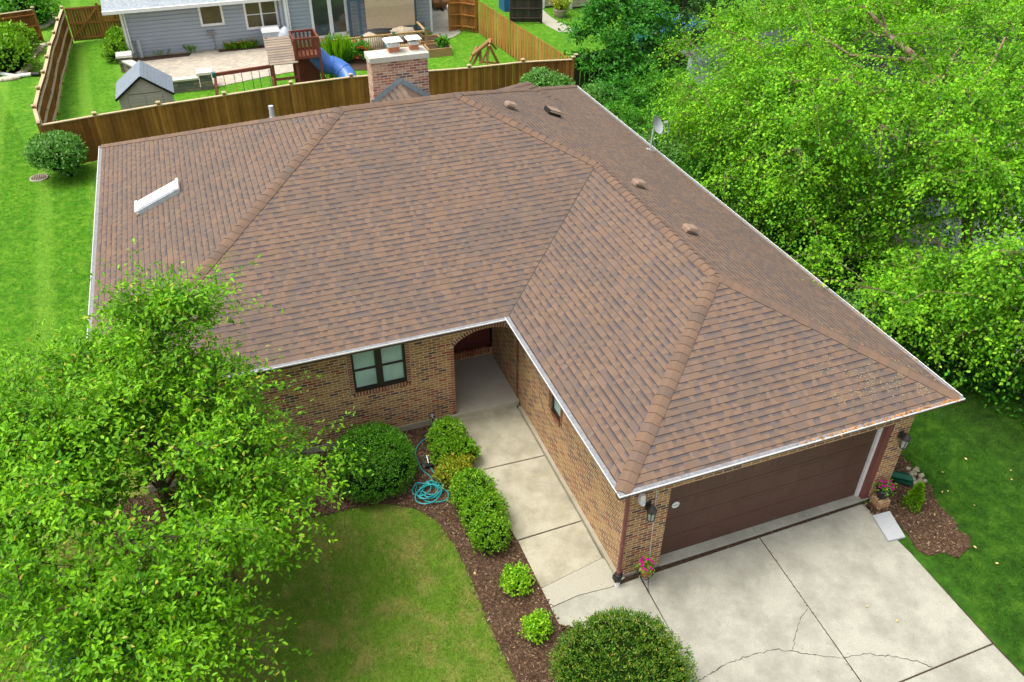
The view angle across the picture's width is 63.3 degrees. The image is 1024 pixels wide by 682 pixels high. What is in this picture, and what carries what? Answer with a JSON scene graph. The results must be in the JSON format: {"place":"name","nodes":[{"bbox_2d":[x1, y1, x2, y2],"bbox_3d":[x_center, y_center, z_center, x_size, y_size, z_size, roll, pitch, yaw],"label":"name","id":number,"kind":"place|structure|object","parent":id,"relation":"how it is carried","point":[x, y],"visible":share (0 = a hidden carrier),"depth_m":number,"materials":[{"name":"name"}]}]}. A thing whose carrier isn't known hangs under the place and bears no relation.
{"place":"outdoors","nodes":[
{"label":"outdoors","id":0,"kind":"place"},
{"bbox_2d":[0,95,140,489],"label":"grass","id":1,"kind":"structure","parent":0,"point":[5,208],"depth_m":27.39,"materials":[{"name":"plant"}]},
{"bbox_2d":[0,502,515,681],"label":"grass","id":2,"kind":"structure","parent":0,"point":[362,608],"depth_m":16.18,"materials":[{"name":"plant"}]},
{"bbox_2d":[432,6,459,38],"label":"path","id":3,"kind":"structure","parent":0,"point":[440,21],"depth_m":47.55,"materials":[{"name":"concrete"}]},
{"bbox_2d":[431,0,447,10],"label":"wheelbarrow","id":4,"kind":"object","parent":3,"relation":"on","point":[438,4],"visible":0.97,"depth_m":49.82,"materials":[{"name":"brown wood"}]},
{"bbox_2d":[0,0,1023,681],"bbox_3d":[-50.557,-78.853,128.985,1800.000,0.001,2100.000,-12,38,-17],"label":"lawn","id":5,"kind":"structure","parent":0,"point":[92,76],"depth_m":18.53,"materials":[{"name":"plant"}]},
{"bbox_2d":[0,72,40,76],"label":"drain pipe","id":6,"kind":"object","parent":5,"relation":"on","point":[29,74],"visible":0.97,"depth_m":40.07,"materials":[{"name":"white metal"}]},
{"bbox_2d":[0,0,60,27],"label":"garden shrub","id":7,"kind":"object","parent":5,"relation":"on","point":[43,12],"visible":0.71,"depth_m":45.81,"materials":[{"name":"green plant"}]},
{"bbox_2d":[29,174,48,181],"bbox_3d":[-17.781,-6.139,31.224,0.660,0.055,0.660,-12,38,-17],"label":"drain grate","id":8,"kind":"object","parent":5,"relation":"on","point":[41,177],"visible":1,"depth_m":31.18,"materials":[{"name":"metal"}]},
{"bbox_2d":[31,6,73,123],"bbox_3d":[-20.551,-11.960,37.428,0.504,1.980,16.810,-12,38,-17],"label":"board fence","id":9,"kind":"object","parent":5,"relation":"on","point":[45,105],"visible":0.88,"depth_m":37.38,"materials":[{"name":"wood"}]},
{"bbox_2d":[21,128,89,176],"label":"lawn bush","id":10,"kind":"object","parent":5,"relation":"on","point":[62,151],"visible":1,"depth_m":30.16,"materials":[{"name":"green plant"}]},
{"bbox_2d":[64,2,121,40],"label":"wooden gate","id":11,"kind":"structure","parent":5,"relation":"on","point":[102,22],"depth_m":44.12,"materials":[{"name":"wood"}]},
{"bbox_2d":[102,32,126,49],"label":"corner bush","id":12,"kind":"object","parent":5,"relation":"on","point":[119,37],"visible":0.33,"depth_m":42.95,"materials":[{"name":"green plant"}]},
{"bbox_2d":[105,24,123,36],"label":"corner bush","id":13,"kind":"object","parent":5,"relation":"on","point":[115,29],"visible":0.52,"depth_m":44.04,"materials":[{"name":"green plant"}]},
{"bbox_2d":[100,37,132,63],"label":"corner bush","id":14,"kind":"object","parent":5,"relation":"on","point":[112,48],"visible":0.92,"depth_m":41.64,"materials":[{"name":"green plant"}]},
{"bbox_2d":[43,557,236,681],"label":"mulch bed","id":15,"kind":"object","parent":5,"relation":"on","point":[226,576],"visible":0.1,"depth_m":16.35,"materials":[{"name":"soil"}]},
{"bbox_2d":[39,615,142,680],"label":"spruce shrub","id":16,"kind":"object","parent":15,"relation":"on","point":[60,669],"visible":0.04,"depth_m":14.82,"materials":[{"name":"green plant"}]},
{"bbox_2d":[0,238,373,681],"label":"front tree","id":17,"kind":"object","parent":15,"relation":"on","point":[76,407],"visible":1,"depth_m":12.63,"materials":[{"name":"green plant"}]},
{"bbox_2d":[115,60,174,109],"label":"garden shed","id":18,"kind":"structure","parent":5,"relation":"on","point":[139,83],"depth_m":34.14,"materials":[{"name":"wood"}]},
{"bbox_2d":[116,51,213,92],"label":"stone wall","id":19,"kind":"structure","parent":5,"relation":"on","point":[180,84],"depth_m":38.63,"materials":[{"name":"stone"}]},
{"bbox_2d":[133,45,264,61],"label":"planting soil","id":20,"kind":"structure","parent":5,"relation":"on","point":[173,55],"depth_m":42.76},
{"bbox_2d":[221,40,236,49],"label":"daylily","id":21,"kind":"object","parent":20,"relation":"on","point":[228,47],"visible":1,"depth_m":43.48,"materials":[{"name":"green plant"}]},
{"bbox_2d":[143,48,293,86],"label":"patio","id":22,"kind":"structure","parent":5,"relation":"on","point":[216,61],"depth_m":41.69,"materials":[{"name":"concrete"}]},
{"bbox_2d":[260,25,279,48],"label":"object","id":23,"kind":"object","parent":22,"relation":"on","point":[270,31],"visible":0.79,"depth_m":42.96,"materials":[{"name":"white metal"}]},
{"bbox_2d":[278,26,293,37],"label":"grill cover","id":24,"kind":"object","parent":22,"relation":"on","point":[284,30],"visible":0.38,"depth_m":42.74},
{"bbox_2d":[100,0,432,58],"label":"grey house","id":25,"kind":"structure","parent":5,"relation":"on","point":[148,26],"depth_m":42.92,"materials":[{"name":"wood"}]},
{"bbox_2d":[197,6,224,26],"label":"window","id":26,"kind":"structure","parent":25,"relation":"in","point":[211,15],"depth_m":42.56,"materials":[{"name":"white metal"}]},
{"bbox_2d":[243,1,279,29],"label":"window","id":27,"kind":"structure","parent":25,"relation":"in","point":[257,15],"depth_m":43.35,"materials":[{"name":"white metal"}]},
{"bbox_2d":[309,0,349,38],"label":"sliding door","id":28,"kind":"structure","parent":25,"relation":"in","point":[327,16],"depth_m":43.93,"materials":[{"name":"glass"}]},
{"bbox_2d":[211,28,356,100],"bbox_3d":[-9.997,-11.805,36.492,6.213,3.015,1.700,-12,38,-17],"label":"wooden playset","id":29,"kind":"object","parent":5,"relation":"on","point":[312,62],"visible":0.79,"depth_m":36.26,"materials":[{"name":"brown wood"}]},
{"bbox_2d":[35,55,575,170],"bbox_3d":[-7.602,-9.978,34.895,21.927,1.980,1.354,-13,39,-17],"label":"board fence","id":30,"kind":"object","parent":5,"relation":"on","point":[94,131],"visible":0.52,"depth_m":34.14,"materials":[{"name":"wood"}]},
{"bbox_2d":[346,59,366,69],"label":"planting soil","id":31,"kind":"structure","parent":5,"relation":"on","point":[358,64],"depth_m":41.84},
{"bbox_2d":[319,32,355,62],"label":"ornamental grass","id":32,"kind":"object","parent":31,"relation":"on","point":[339,47],"depth_m":41.44,"materials":[{"name":"green plant"}]},
{"bbox_2d":[348,38,372,59],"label":"rose bush","id":33,"kind":"object","parent":31,"relation":"on","point":[361,48],"visible":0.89,"depth_m":41.71,"materials":[{"name":"green plant"}]},
{"bbox_2d":[310,21,427,59],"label":"wooden deck","id":34,"kind":"structure","parent":5,"relation":"on","point":[393,34],"depth_m":42.82,"materials":[{"name":"brown wood"}]},
{"bbox_2d":[346,0,417,37],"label":"pergola","id":35,"kind":"object","parent":34,"relation":"on","point":[388,13],"visible":0.94,"depth_m":43.58,"materials":[{"name":"beige fabric"}]},
{"bbox_2d":[388,26,415,41],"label":"furniture cover","id":36,"kind":"object","parent":34,"relation":"on","point":[399,29],"visible":0.52,"depth_m":43.65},
{"bbox_2d":[419,34,439,43],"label":"raised bed","id":37,"kind":"object","parent":5,"relation":"on","point":[431,38],"visible":0.2,"depth_m":44.19,"materials":[{"name":"brown wood"}]},
{"bbox_2d":[424,43,451,57],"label":"raised bed","id":38,"kind":"object","parent":5,"relation":"on","point":[432,49],"visible":0.71,"depth_m":42.92,"materials":[{"name":"brown wood"}]},
{"bbox_2d":[434,33,449,47],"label":"vegetable plant","id":39,"kind":"object","parent":38,"relation":"in","point":[443,41],"visible":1,"depth_m":42.98,"materials":[{"name":"green plant"}]},
{"bbox_2d":[448,0,476,32],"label":"board fence","id":40,"kind":"object","parent":5,"relation":"on","point":[465,16],"visible":1,"depth_m":45.98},
{"bbox_2d":[469,38,499,64],"bbox_3d":[-1.336,-13.842,39.972,1.691,1.346,0.404,-14,39,-19],"label":"log climbing frame","id":41,"kind":"object","parent":5,"relation":"on","point":[477,49],"visible":0.96,"depth_m":39.92,"materials":[{"name":"brown wood"}]},
{"bbox_2d":[499,0,508,11],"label":"rubbish bin","id":42,"kind":"object","parent":5,"relation":"on","point":[504,5],"visible":0.33,"depth_m":49.70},
{"bbox_2d":[40,421,972,681],"bbox_3d":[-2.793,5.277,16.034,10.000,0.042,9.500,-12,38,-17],"label":"mulch bed","id":43,"kind":"object","parent":5,"relation":"on","point":[420,509],"visible":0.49,"depth_m":17.16,"materials":[{"name":"wood"}]},
{"bbox_2d":[326,420,419,503],"bbox_3d":[-3.127,2.656,18.570,2.074,1.555,2.080,-12,38,-17],"label":"round yew","id":44,"kind":"object","parent":43,"relation":"on","point":[387,457],"visible":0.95,"depth_m":18.09,"materials":[{"name":"green plant"}]},
{"bbox_2d":[412,418,448,503],"bbox_3d":[-2.017,2.764,19.130,0.797,0.309,2.559,-7,37,-10],"label":"garden hose","id":45,"kind":"object","parent":43,"relation":"on","point":[427,483],"visible":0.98,"depth_m":18.52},
{"bbox_2d":[429,452,475,488],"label":"yellowing shrub","id":46,"kind":"object","parent":43,"relation":"on","point":[447,470],"visible":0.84,"depth_m":18.53,"materials":[{"name":"yellow plant"}]},
{"bbox_2d":[425,414,480,464],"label":"boxwood","id":47,"kind":"object","parent":43,"relation":"on","point":[446,438],"visible":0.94,"depth_m":18.93,"materials":[{"name":"green plant"}]},
{"bbox_2d":[447,467,513,556],"bbox_3d":[-0.664,3.498,17.578,1.202,1.045,2.286,-12,38,-17],"label":"boxwood","id":48,"kind":"object","parent":43,"relation":"on","point":[481,503],"visible":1,"depth_m":17.30,"materials":[{"name":"green plant"}]},
{"bbox_2d":[497,561,535,596],"bbox_3d":[0.077,4.646,16.326,0.760,0.536,0.755,-12,38,-17],"label":"spirea","id":49,"kind":"object","parent":43,"relation":"on","point":[516,576],"visible":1,"depth_m":16.25,"materials":[{"name":"green plant"}]},
{"bbox_2d":[517,607,554,644],"bbox_3d":[0.431,5.339,15.489,0.763,0.542,0.719,-12,38,-17],"label":"spirea","id":50,"kind":"object","parent":43,"relation":"on","point":[537,623],"visible":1,"depth_m":15.42,"materials":[{"name":"green plant"}]},
{"bbox_2d":[546,605,699,681],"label":"round yew","id":51,"kind":"object","parent":43,"relation":"on","point":[610,645],"visible":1,"depth_m":14.15,"materials":[{"name":"green plant"}]},
{"bbox_2d":[890,471,913,486],"bbox_3d":[8.780,3.087,18.917,0.663,0.155,0.400,7,37,9],"label":"splash block","id":52,"kind":"object","parent":43,"relation":"on","point":[903,478],"depth_m":18.87,"materials":[{"name":"green plastic"}]},
{"bbox_2d":[462,0,569,68],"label":"board fence","id":53,"kind":"object","parent":5,"relation":"on","point":[527,53],"visible":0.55,"depth_m":42.43,"materials":[{"name":"brown wood"}]},
{"bbox_2d":[509,0,542,23],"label":"shed","id":54,"kind":"structure","parent":5,"relation":"on","point":[525,10],"depth_m":47.52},
{"bbox_2d":[87,35,965,586],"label":"brick house","id":55,"kind":"structure","parent":5,"relation":"on","point":[673,357],"depth_m":18.80,"materials":[{"name":"brick"}]},
{"bbox_2d":[350,344,406,392],"bbox_3d":[-3.020,0.579,18.851,1.230,1.130,0.090,-12,38,-17],"label":"window","id":56,"kind":"structure","parent":55,"relation":"in","point":[382,367],"depth_m":18.89,"materials":[{"name":"glass"}]},
{"bbox_2d":[552,396,560,419],"bbox_3d":[1.023,1.309,18.188,0.050,0.860,0.550,-12,38,-17],"label":"window","id":57,"kind":"structure","parent":55,"relation":"in","point":[556,407],"depth_m":18.42,"materials":[{"name":"clear glass"}]},
{"bbox_2d":[660,429,877,554],"bbox_3d":[5.302,3.075,17.203,4.990,2.150,0.080,-12,38,-17],"label":"garage door","id":58,"kind":"structure","parent":55,"relation":"in","point":[720,505],"depth_m":17.20,"materials":[{"name":"metal"}]},
{"bbox_2d":[518,66,560,86],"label":"clipped bush","id":59,"kind":"object","parent":5,"relation":"on","point":[539,77],"visible":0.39,"depth_m":35.18,"materials":[{"name":"green plant"}]},
{"bbox_2d":[548,0,573,17],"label":"flower pot","id":60,"kind":"object","parent":5,"relation":"on","point":[560,8],"visible":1,"depth_m":48.52,"materials":[{"name":"yellow plant"}]},
{"bbox_2d":[546,73,576,85],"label":"clipped bush","id":61,"kind":"object","parent":5,"relation":"on","point":[563,80],"visible":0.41,"depth_m":35.02,"materials":[{"name":"green plant"}]},
{"bbox_2d":[581,80,621,115],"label":"clipped bush","id":62,"kind":"object","parent":5,"relation":"on","point":[590,92],"visible":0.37,"depth_m":34.84,"materials":[{"name":"green plant"}]},
{"bbox_2d":[579,72,646,122],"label":"wild shrub","id":63,"kind":"object","parent":5,"relation":"on","point":[618,82],"visible":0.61,"depth_m":34.94,"materials":[{"name":"green plant"}]},
{"bbox_2d":[557,0,686,99],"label":"dark tree","id":64,"kind":"object","parent":5,"relation":"on","point":[598,13],"visible":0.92,"depth_m":37.17,"materials":[{"name":"green plant"}]},
{"bbox_2d":[599,95,652,137],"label":"wild shrub","id":65,"kind":"object","parent":5,"relation":"on","point":[614,108],"visible":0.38,"depth_m":32.81,"materials":[{"name":"green plant"}]},
{"bbox_2d":[574,25,706,88],"bbox_3d":[6.122,-13.622,39.958,8.356,1.980,0.587,-22,42,-27],"label":"board fence","id":66,"kind":"object","parent":5,"relation":"on","point":[578,75],"visible":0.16,"depth_m":39.05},
{"bbox_2d":[617,62,702,127],"bbox_3d":[6.247,-10.430,35.179,3.839,2.573,4.108,-12,38,-17],"label":"wild shrub","id":67,"kind":"object","parent":5,"relation":"on","point":[639,88],"visible":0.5,"depth_m":34.94,"materials":[{"name":"green plant"}]},
{"bbox_2d":[636,127,691,170],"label":"wild shrub","id":68,"kind":"object","parent":5,"relation":"on","point":[671,153],"visible":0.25,"depth_m":30.58,"materials":[{"name":"green plant"}]},
{"bbox_2d":[628,11,708,49],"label":"garden pool","id":69,"kind":"structure","parent":5,"relation":"on","point":[692,24],"depth_m":44.59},
{"bbox_2d":[638,94,711,158],"bbox_3d":[6.547,-8.320,32.361,3.361,2.883,3.761,8,37,11],"label":"wild shrub","id":70,"kind":"object","parent":5,"relation":"on","point":[651,117],"visible":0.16,"depth_m":31.95,"materials":[{"name":"green plant"}]},
{"bbox_2d":[643,0,737,44],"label":"dark tree","id":71,"kind":"object","parent":5,"relation":"on","point":[694,5],"visible":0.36,"depth_m":40.41,"materials":[{"name":"green plant"}]},
{"bbox_2d":[675,153,741,203],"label":"wild shrub","id":72,"kind":"object","parent":5,"relation":"on","point":[690,171],"visible":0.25,"depth_m":28.85,"materials":[{"name":"green plant"}]},
{"bbox_2d":[675,0,783,27],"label":"dark tree","id":73,"kind":"object","parent":5,"relation":"on","point":[733,7],"visible":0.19,"depth_m":46.31,"materials":[{"name":"green plant"}]},
{"bbox_2d":[686,130,782,205],"bbox_3d":[8.442,-6.535,29.876,3.915,2.664,3.764,-12,38,-17],"label":"wild shrub","id":74,"kind":"object","parent":5,"relation":"on","point":[721,162],"visible":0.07,"depth_m":29.72,"materials":[{"name":"green plant"}]},
{"bbox_2d":[729,197,784,244],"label":"wild shrub","id":75,"kind":"object","parent":5,"relation":"on","point":[764,226],"visible":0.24,"depth_m":26.63,"materials":[{"name":"green plant"}]},
{"bbox_2d":[659,495,868,566],"bbox_3d":[5.432,3.991,17.837,5.280,0.065,0.305,-12,38,-17],"label":"garage threshold","id":76,"kind":"object","parent":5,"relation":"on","point":[712,544],"visible":0.76,"depth_m":17.71,"materials":[{"name":"concrete"}]},
{"bbox_2d":[729,165,825,237],"bbox_3d":[9.013,-4.772,27.734,3.721,2.380,3.395,28,45,32],"label":"wild shrub","id":77,"kind":"object","parent":5,"relation":"on","point":[773,213],"visible":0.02,"depth_m":27.49,"materials":[{"name":"green plant"}]},
{"bbox_2d":[774,230,850,294],"bbox_3d":[8.836,-2.324,25.094,2.574,2.018,2.662,-1,37,-2],"label":"wild shrub","id":78,"kind":"object","parent":5,"relation":"on","point":[802,249],"visible":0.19,"depth_m":25.07,"materials":[{"name":"green plant"}]},
{"bbox_2d":[614,98,1023,423],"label":"ground cover","id":79,"kind":"object","parent":5,"relation":"on","point":[980,383],"visible":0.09,"depth_m":22.37,"materials":[{"name":"green plant"}]},
{"bbox_2d":[635,0,1023,156],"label":"birch tree","id":80,"kind":"object","parent":5,"relation":"on","point":[1014,22],"visible":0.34,"depth_m":29.13,"materials":[{"name":"green plant"}]},
{"bbox_2d":[638,0,1023,379],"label":"birch tree","id":81,"kind":"object","parent":5,"relation":"on","point":[773,128],"visible":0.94,"depth_m":23.43,"materials":[{"name":"green plant"}]},
{"bbox_2d":[796,218,894,289],"bbox_3d":[10.346,-2.932,25.673,3.369,2.261,3.378,7,37,9],"label":"wild shrub","id":82,"kind":"object","parent":5,"relation":"on","point":[831,264],"visible":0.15,"depth_m":24.99,"materials":[{"name":"green plant"}]},
{"bbox_2d":[680,21,1023,231],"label":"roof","id":83,"kind":"structure","parent":5,"relation":"on","point":[892,50],"depth_m":29.54,"materials":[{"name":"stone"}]},
{"bbox_2d":[720,134,1023,405],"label":"birch tree","id":84,"kind":"object","parent":5,"relation":"on","point":[992,291],"visible":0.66,"depth_m":21.09,"materials":[{"name":"green plant"}]},
{"bbox_2d":[837,272,907,335],"bbox_3d":[10.337,-0.952,23.524,2.836,1.593,2.466,-12,38,-17],"label":"wild shrub","id":85,"kind":"object","parent":5,"relation":"on","point":[851,294],"visible":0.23,"depth_m":23.38,"materials":[{"name":"green plant"}]},
{"bbox_2d":[865,456,969,557],"bbox_3d":[8.641,3.530,18.513,1.754,0.042,3.402,-5,37,-8],"label":"mulch bed","id":86,"kind":"object","parent":5,"relation":"on","point":[934,527],"visible":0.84,"depth_m":17.92,"materials":[{"name":"wood"}]},
{"bbox_2d":[869,493,890,509],"bbox_3d":[8.114,3.523,18.300,0.284,0.218,0.284,-12,38,-17],"label":"brick pedestal","id":87,"kind":"object","parent":86,"relation":"on","point":[877,502],"visible":0.86,"depth_m":18.21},
{"bbox_2d":[872,478,897,499],"bbox_3d":[8.117,3.215,18.110,0.466,0.492,0.532,-24,43,-29],"label":"flower pot","id":88,"kind":"object","parent":87,"relation":"on","point":[884,490],"visible":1,"depth_m":18.05,"materials":[{"name":"pink plant"}]},
{"bbox_2d":[900,481,925,513],"bbox_3d":[8.795,3.364,18.029,0.472,0.846,0.520,-12,38,-17],"label":"arborvitae","id":89,"kind":"object","parent":86,"relation":"on","point":[916,494],"visible":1,"depth_m":17.98,"materials":[{"name":"green plant"}]},
{"bbox_2d":[919,317,1023,388],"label":"wild shrub","id":90,"kind":"object","parent":5,"relation":"on","point":[985,374],"visible":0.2,"depth_m":21.39,"materials":[{"name":"green plant"}]},
{"bbox_2d":[979,327,1023,402],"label":"wild shrub","id":91,"kind":"object","parent":5,"relation":"on","point":[1019,385],"visible":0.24,"depth_m":21.01,"materials":[{"name":"green plant"}]},
{"bbox_2d":[458,405,601,588],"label":"walkway","id":92,"kind":"structure","parent":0,"point":[539,502],"depth_m":18.44,"materials":[{"name":"concrete"}]},
{"bbox_2d":[542,10,570,31],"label":"path","id":93,"kind":"structure","parent":0,"point":[549,21],"depth_m":47.87,"materials":[{"name":"concrete"}]},
{"bbox_2d":[543,0,590,8],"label":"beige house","id":94,"kind":"structure","parent":0,"point":[576,3],"depth_m":50.38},
{"bbox_2d":[485,406,1023,681],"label":"joint soil","id":95,"kind":"structure","parent":0,"point":[657,569],"depth_m":16.95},
{"bbox_2d":[542,558,624,606],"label":"patched concrete ramp","id":96,"kind":"structure","parent":95,"relation":"on","point":[595,575],"depth_m":16.60,"materials":[{"name":"concrete"}]},
{"bbox_2d":[551,503,1023,681],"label":"driveway","id":97,"kind":"structure","parent":0,"point":[839,587],"depth_m":16.13,"materials":[{"name":"concrete"}]},
{"bbox_2d":[631,567,653,592],"bbox_3d":[2.679,4.725,16.516,0.476,0.349,0.440,-12,38,-17],"label":"plant stand","id":98,"kind":"object","parent":97,"relation":"on","point":[644,577],"visible":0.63,"depth_m":16.43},
{"bbox_2d":[634,552,655,577],"bbox_3d":[2.609,4.484,16.337,0.405,0.443,0.556,11,38,14],"label":"flower pot","id":99,"kind":"object","parent":98,"relation":"on","point":[646,567],"visible":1,"depth_m":16.31,"materials":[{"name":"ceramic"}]},
{"bbox_2d":[627,504,949,680],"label":"driveway litter","id":100,"kind":"object","parent":97,"relation":"on","point":[793,586],"visible":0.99,"depth_m":16.32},
{"bbox_2d":[698,608,930,680],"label":"driveway crack","id":101,"kind":"object","parent":97,"relation":"on","point":[810,654],"visible":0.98,"depth_m":15.37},
{"bbox_2d":[872,511,904,541],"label":"stone slab","id":102,"kind":"structure","parent":97,"relation":"on","point":[888,526],"depth_m":17.79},
{"bbox_2d":[859,298,1023,668],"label":"grass","id":103,"kind":"structure","parent":0,"point":[987,484],"depth_m":19.10,"materials":[{"name":"plant"}]},
{"bbox_2d":[872,205,1023,354],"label":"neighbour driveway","id":104,"kind":"structure","parent":0,"point":[953,240],"depth_m":28.05,"materials":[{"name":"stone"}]},
{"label":"garden soil","id":105,"kind":"structure","parent":0,"visible":0},
{"bbox_2d":[0,17,42,49],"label":"garden shrub","id":106,"kind":"object","parent":105,"relation":"on","point":[22,29],"visible":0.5,"depth_m":42.17,"materials":[{"name":"green plant"}]},
{"bbox_2d":[0,23,42,71],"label":"garden shrub","id":107,"kind":"object","parent":105,"relation":"on","point":[16,54],"visible":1,"depth_m":40.08,"materials":[{"name":"green plant"}]},
{"bbox_2d":[0,6,43,41],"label":"board fence","id":108,"kind":"object","parent":105,"relation":"on","point":[29,18],"visible":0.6,"depth_m":43.57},
{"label":"outdoor rug","id":109,"kind":"object","parent":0,"visible":0},
{"bbox_2d":[356,32,384,48],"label":"furniture cover","id":110,"kind":"object","parent":109,"relation":"on","point":[374,42],"visible":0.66,"depth_m":42.76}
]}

